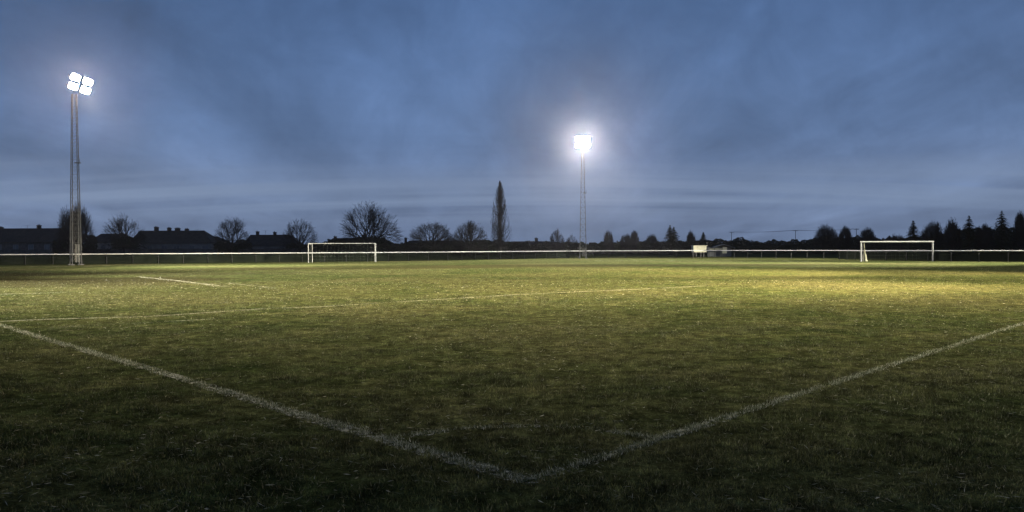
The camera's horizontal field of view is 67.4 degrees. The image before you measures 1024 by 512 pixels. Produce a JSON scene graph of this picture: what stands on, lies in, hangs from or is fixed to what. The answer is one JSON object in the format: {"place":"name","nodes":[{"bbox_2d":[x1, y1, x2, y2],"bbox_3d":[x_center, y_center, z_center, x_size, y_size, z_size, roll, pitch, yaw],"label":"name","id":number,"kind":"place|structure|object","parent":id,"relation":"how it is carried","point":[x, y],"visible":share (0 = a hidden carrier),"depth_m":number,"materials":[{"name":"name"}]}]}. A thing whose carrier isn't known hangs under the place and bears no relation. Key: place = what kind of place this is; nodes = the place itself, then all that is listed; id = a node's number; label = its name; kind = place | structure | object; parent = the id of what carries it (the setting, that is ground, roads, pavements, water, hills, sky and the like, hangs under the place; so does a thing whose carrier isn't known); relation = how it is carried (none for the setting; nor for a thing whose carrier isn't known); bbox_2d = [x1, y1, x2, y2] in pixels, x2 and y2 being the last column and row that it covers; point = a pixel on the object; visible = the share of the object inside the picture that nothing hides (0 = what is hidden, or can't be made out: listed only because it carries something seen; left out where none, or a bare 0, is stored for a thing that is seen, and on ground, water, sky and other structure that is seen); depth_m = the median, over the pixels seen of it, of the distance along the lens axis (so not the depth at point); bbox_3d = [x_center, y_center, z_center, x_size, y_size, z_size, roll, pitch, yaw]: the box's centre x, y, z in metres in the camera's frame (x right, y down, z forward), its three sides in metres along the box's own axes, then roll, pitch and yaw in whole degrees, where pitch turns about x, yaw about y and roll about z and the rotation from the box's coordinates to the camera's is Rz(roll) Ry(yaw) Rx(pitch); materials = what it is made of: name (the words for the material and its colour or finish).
{"place":"outdoors","nodes":[
{"label":"outdoors","id":0,"kind":"place"},
{"bbox_2d":[0,224,69,253],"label":"house","id":1,"kind":"structure","parent":0,"point":[39,237],"depth_m":185.76,"materials":[{"name":"brick"}]},
{"bbox_2d":[28,244,33,249],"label":"window","id":2,"kind":"structure","parent":1,"relation":"in","point":[30,246],"depth_m":184.97,"materials":[{"name":"black glass"}]},
{"bbox_2d":[44,244,49,249],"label":"window","id":3,"kind":"structure","parent":1,"relation":"in","point":[46,246],"depth_m":184.97,"materials":[{"name":"black glass"}]},
{"bbox_2d":[66,73,93,264],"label":"floodlight tower","id":4,"kind":"structure","parent":0,"point":[75,87],"depth_m":83.87,"materials":[{"name":"metal"}]},
{"bbox_2d":[89,234,124,249],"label":"house","id":5,"kind":"structure","parent":0,"point":[103,237],"depth_m":192.75,"materials":[{"name":"tile"}]},
{"bbox_2d":[133,226,216,248],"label":"house","id":6,"kind":"structure","parent":0,"point":[169,238],"depth_m":185.90,"materials":[{"name":"tile"}]},
{"bbox_2d":[248,230,304,248],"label":"house","id":7,"kind":"structure","parent":0,"point":[264,241],"depth_m":183.66,"materials":[{"name":"tile"}]},
{"bbox_2d":[331,236,384,253],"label":"house","id":8,"kind":"structure","parent":0,"point":[335,237],"depth_m":199.09,"materials":[{"name":"brick"}]},
{"bbox_2d":[404,237,460,246],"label":"house","id":9,"kind":"structure","parent":0,"point":[405,239],"depth_m":208.61,"materials":[{"name":"tile"}]},
{"bbox_2d":[0,251,1023,511],"bbox_3d":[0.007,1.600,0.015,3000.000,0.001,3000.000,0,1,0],"label":"ground","id":10,"kind":"structure","parent":0,"point":[636,263],"depth_m":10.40,"materials":[{"name":"green plant"}]},
{"bbox_2d":[0,249,62,255],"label":"garden fence","id":11,"kind":"object","parent":10,"relation":"on","point":[20,251],"visible":0.51,"depth_m":171.98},
{"bbox_2d":[53,201,95,255],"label":"bare tree","id":12,"kind":"object","parent":10,"relation":"on","point":[85,229],"visible":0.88,"depth_m":159.49,"materials":[{"name":"black plant"}]},
{"bbox_2d":[51,233,98,255],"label":"hedge","id":13,"kind":"object","parent":10,"relation":"on","point":[54,251],"visible":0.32,"depth_m":167.37,"materials":[{"name":"black plant"}]},
{"bbox_2d":[99,213,149,254],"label":"bare tree","id":14,"kind":"object","parent":10,"relation":"on","point":[120,228],"visible":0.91,"depth_m":171.12,"materials":[{"name":"black plant"}]},
{"bbox_2d":[111,236,139,249],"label":"hedge","id":15,"kind":"object","parent":10,"relation":"on","point":[128,239],"visible":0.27,"depth_m":179.48,"materials":[{"name":"black plant"}]},
{"bbox_2d":[94,248,217,254],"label":"garden fence","id":16,"kind":"object","parent":10,"relation":"on","point":[118,252],"visible":0.45,"depth_m":171.97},
{"bbox_2d":[211,216,253,254],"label":"bare tree","id":17,"kind":"object","parent":10,"relation":"on","point":[231,238],"visible":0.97,"depth_m":164.42,"materials":[{"name":"black plant"}]},
{"bbox_2d":[213,239,252,254],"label":"hedge","id":18,"kind":"object","parent":10,"relation":"on","point":[222,249],"visible":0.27,"depth_m":175.44,"materials":[{"name":"black plant"}]},
{"bbox_2d":[0,323,533,482],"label":"pitch line","id":19,"kind":"object","parent":10,"relation":"on","point":[331,421],"visible":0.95,"depth_m":7.17,"materials":[{"name":"paint"}]},
{"bbox_2d":[238,248,307,254],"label":"garden fence","id":20,"kind":"object","parent":10,"relation":"on","point":[279,250],"visible":0.53,"depth_m":169.97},
{"bbox_2d":[279,220,319,253],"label":"bare tree","id":21,"kind":"object","parent":10,"relation":"on","point":[290,235],"visible":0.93,"depth_m":164.66,"materials":[{"name":"black plant"}]},
{"bbox_2d":[286,241,332,253],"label":"hedge","id":22,"kind":"object","parent":10,"relation":"on","point":[321,247],"visible":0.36,"depth_m":175.42,"materials":[{"name":"black plant"}]},
{"bbox_2d":[308,243,375,262],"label":"football goal","id":23,"kind":"object","parent":10,"relation":"on","point":[338,249],"visible":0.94,"depth_m":95.20,"materials":[{"name":"white paint"}]},
{"bbox_2d":[0,286,695,321],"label":"pitch line","id":24,"kind":"object","parent":10,"relation":"on","point":[296,307],"visible":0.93,"depth_m":20.67,"materials":[{"name":"paint"}]},
{"bbox_2d":[326,236,409,253],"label":"hedge","id":25,"kind":"object","parent":10,"relation":"on","point":[340,247],"visible":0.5,"depth_m":175.35,"materials":[{"name":"black plant"}]},
{"bbox_2d":[336,200,406,253],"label":"bare tree","id":26,"kind":"object","parent":10,"relation":"on","point":[373,216],"visible":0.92,"depth_m":157.35,"materials":[{"name":"black plant"}]},
{"bbox_2d":[406,222,453,251],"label":"bare tree","id":27,"kind":"object","parent":10,"relation":"on","point":[432,244],"visible":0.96,"depth_m":169.24,"materials":[{"name":"black plant"}]},
{"bbox_2d":[399,240,469,252],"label":"hedge","id":28,"kind":"object","parent":10,"relation":"on","point":[445,249],"visible":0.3,"depth_m":183.37,"materials":[{"name":"black plant"}]},
{"bbox_2d":[451,220,488,252],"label":"bare tree","id":29,"kind":"object","parent":10,"relation":"on","point":[470,230],"visible":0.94,"depth_m":167.25,"materials":[{"name":"black plant"}]},
{"bbox_2d":[464,240,519,252],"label":"hedge","id":30,"kind":"object","parent":10,"relation":"on","point":[511,246],"visible":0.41,"depth_m":183.34,"materials":[{"name":"black plant"}]},
{"bbox_2d":[490,181,511,250],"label":"poplar tree","id":31,"kind":"object","parent":10,"relation":"on","point":[501,204],"visible":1,"depth_m":169.66,"materials":[{"name":"black plant"}]},
{"bbox_2d":[0,250,1023,264],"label":"rail fence","id":32,"kind":"object","parent":10,"relation":"on","point":[951,256],"visible":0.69,"depth_m":93.06,"materials":[{"name":"metal"}]},
{"bbox_2d":[387,423,658,439],"bbox_3d":[0.096,1.518,6.676,2.348,0.036,0.621,0,1,0],"label":"pitch line","id":33,"kind":"object","parent":10,"relation":"on","point":[511,426],"visible":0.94,"depth_m":6.68,"materials":[{"name":"paint"}]},
{"bbox_2d":[511,237,549,250],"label":"house","id":34,"kind":"structure","parent":10,"relation":"on","point":[535,241],"depth_m":238.62,"materials":[{"name":"brick"}]},
{"bbox_2d":[79,240,1015,252],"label":"wood","id":35,"kind":"object","parent":10,"relation":"on","point":[660,251],"visible":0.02,"depth_m":333.21,"materials":[{"name":"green plant"}]},
{"bbox_2d":[513,241,583,253],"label":"hedge","id":36,"kind":"object","parent":10,"relation":"on","point":[568,247],"visible":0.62,"depth_m":209.34,"materials":[{"name":"black plant"}]},
{"bbox_2d":[549,229,564,251],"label":"bare tree","id":37,"kind":"object","parent":10,"relation":"on","point":[553,243],"visible":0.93,"depth_m":199.50,"materials":[{"name":"black plant"}]},
{"bbox_2d":[566,235,578,245],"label":"bare tree","id":38,"kind":"object","parent":10,"relation":"on","point":[569,240],"visible":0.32,"depth_m":215.01,"materials":[{"name":"black plant"}]},
{"bbox_2d":[602,230,613,253],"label":"bare tree","id":39,"kind":"object","parent":10,"relation":"on","point":[608,242],"visible":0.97,"depth_m":199.48,"materials":[{"name":"black plant"}]},
{"bbox_2d":[584,241,646,253],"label":"hedge","id":40,"kind":"object","parent":10,"relation":"on","point":[595,249],"visible":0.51,"depth_m":214.41,"materials":[{"name":"black plant"}]},
{"bbox_2d":[619,233,631,253],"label":"bare tree","id":41,"kind":"object","parent":10,"relation":"on","point":[623,244],"visible":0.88,"depth_m":204.64,"materials":[{"name":"black plant"}]},
{"bbox_2d":[628,231,639,252],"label":"bare tree","id":42,"kind":"object","parent":10,"relation":"on","point":[634,239],"visible":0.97,"depth_m":202.64,"materials":[{"name":"black plant"}]},
{"bbox_2d":[646,233,658,252],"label":"bare tree","id":43,"kind":"object","parent":10,"relation":"on","point":[652,239],"visible":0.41,"depth_m":202.66,"materials":[{"name":"black plant"}]},
{"bbox_2d":[637,240,688,253],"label":"hedge","id":44,"kind":"object","parent":10,"relation":"on","point":[646,245],"visible":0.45,"depth_m":199.48,"materials":[{"name":"black plant"}]},
{"bbox_2d":[659,225,683,254],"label":"conifer tree","id":45,"kind":"object","parent":10,"relation":"on","point":[671,242],"visible":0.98,"depth_m":184.65,"materials":[{"name":"black plant"}]},
{"bbox_2d":[686,230,695,248],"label":"bare tree","id":46,"kind":"object","parent":10,"relation":"on","point":[690,235],"visible":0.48,"depth_m":194.68,"materials":[{"name":"black plant"}]},
{"bbox_2d":[699,232,707,253],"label":"conifer tree","id":47,"kind":"object","parent":10,"relation":"on","point":[703,240],"visible":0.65,"depth_m":187.75,"materials":[{"name":"black plant"}]},
{"bbox_2d":[681,238,729,253],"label":"hedge","id":48,"kind":"object","parent":10,"relation":"on","point":[688,244],"visible":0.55,"depth_m":189.43,"materials":[{"name":"black plant"}]},
{"bbox_2d":[707,244,734,256],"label":"building","id":49,"kind":"structure","parent":10,"relation":"on","point":[716,253],"depth_m":136.76,"materials":[{"name":"beige paint"}]},
{"bbox_2d":[730,237,751,253],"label":"hedge","id":50,"kind":"object","parent":10,"relation":"on","point":[745,243],"visible":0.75,"depth_m":194.42,"materials":[{"name":"black plant"}]},
{"bbox_2d":[513,322,1023,484],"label":"pitch line","id":51,"kind":"object","parent":10,"relation":"on","point":[697,425],"visible":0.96,"depth_m":7.13,"materials":[{"name":"paint"}]},
{"bbox_2d":[749,239,819,253],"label":"hedge","id":52,"kind":"object","parent":10,"relation":"on","point":[777,245],"visible":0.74,"depth_m":204.41,"materials":[{"name":"black plant"}]},
{"bbox_2d":[810,223,842,254],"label":"bare tree","id":53,"kind":"object","parent":10,"relation":"on","point":[827,235],"visible":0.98,"depth_m":169.25,"materials":[{"name":"black plant"}]},
{"bbox_2d":[837,225,852,251],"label":"bare tree","id":54,"kind":"object","parent":10,"relation":"on","point":[847,238],"visible":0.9,"depth_m":171.34,"materials":[{"name":"black plant"}]},
{"bbox_2d":[806,235,891,253],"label":"hedge","id":55,"kind":"object","parent":10,"relation":"on","point":[854,244],"visible":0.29,"depth_m":181.34,"materials":[{"name":"black plant"}]},
{"bbox_2d":[856,227,877,251],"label":"bare tree","id":56,"kind":"object","parent":10,"relation":"on","point":[865,235],"visible":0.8,"depth_m":171.45,"materials":[{"name":"black plant"}]},
{"bbox_2d":[860,241,933,261],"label":"football goal","id":57,"kind":"object","parent":10,"relation":"on","point":[863,257],"visible":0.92,"depth_m":85.35,"materials":[{"name":"white paint"}]},
{"bbox_2d":[886,234,907,251],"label":"bare tree","id":58,"kind":"object","parent":10,"relation":"on","point":[897,245],"visible":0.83,"depth_m":169.56,"materials":[{"name":"black plant"}]},
{"bbox_2d":[903,220,924,251],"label":"conifer tree","id":59,"kind":"object","parent":10,"relation":"on","point":[911,232],"visible":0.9,"depth_m":164.72,"materials":[{"name":"black plant"}]},
{"bbox_2d":[886,234,956,251],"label":"hedge","id":60,"kind":"object","parent":10,"relation":"on","point":[887,245],"visible":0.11,"depth_m":177.35,"materials":[{"name":"black plant"}]},
{"bbox_2d":[918,220,946,251],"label":"bare tree","id":61,"kind":"object","parent":10,"relation":"on","point":[933,232],"visible":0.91,"depth_m":167.19,"materials":[{"name":"black plant"}]},
{"bbox_2d":[942,217,961,251],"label":"bare tree","id":62,"kind":"object","parent":10,"relation":"on","point":[952,231],"visible":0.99,"depth_m":165.56,"materials":[{"name":"black plant"}]},
{"bbox_2d":[960,216,977,251],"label":"conifer tree","id":63,"kind":"object","parent":10,"relation":"on","point":[968,242],"visible":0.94,"depth_m":161.73,"materials":[{"name":"green plant"}]},
{"bbox_2d":[973,223,995,251],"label":"bare tree","id":64,"kind":"object","parent":10,"relation":"on","point":[985,235],"visible":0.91,"depth_m":169.49,"materials":[{"name":"black plant"}]},
{"bbox_2d":[947,227,1023,251],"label":"hedge","id":65,"kind":"object","parent":10,"relation":"on","point":[1012,231],"visible":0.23,"depth_m":173.34,"materials":[{"name":"green plant"}]},
{"bbox_2d":[990,211,1012,251],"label":"conifer tree","id":66,"kind":"object","parent":10,"relation":"on","point":[1000,239],"visible":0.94,"depth_m":157.73,"materials":[{"name":"green plant"}]},
{"bbox_2d":[1012,211,1023,251],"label":"tree","id":67,"kind":"object","parent":10,"relation":"on","point":[1019,228],"visible":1,"depth_m":159.62,"materials":[{"name":"green plant"}]},
{"bbox_2d":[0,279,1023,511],"bbox_3d":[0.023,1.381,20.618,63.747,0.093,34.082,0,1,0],"label":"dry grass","id":68,"kind":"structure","parent":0,"point":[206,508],"depth_m":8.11,"materials":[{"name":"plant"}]},
{"bbox_2d":[0,0,1023,243],"label":"sky","id":69,"kind":"structure","parent":0,"point":[750,119],"materials":[{"name":"blue"}]},
{"bbox_2d":[575,136,589,257],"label":"floodlight tower","id":70,"kind":"structure","parent":0,"point":[584,145],"depth_m":122.91,"materials":[{"name":"metal"}]},
{"bbox_2d":[691,242,707,256],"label":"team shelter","id":71,"kind":"object","parent":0,"point":[698,247],"visible":0.79,"depth_m":133.25,"materials":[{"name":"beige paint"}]}
]}

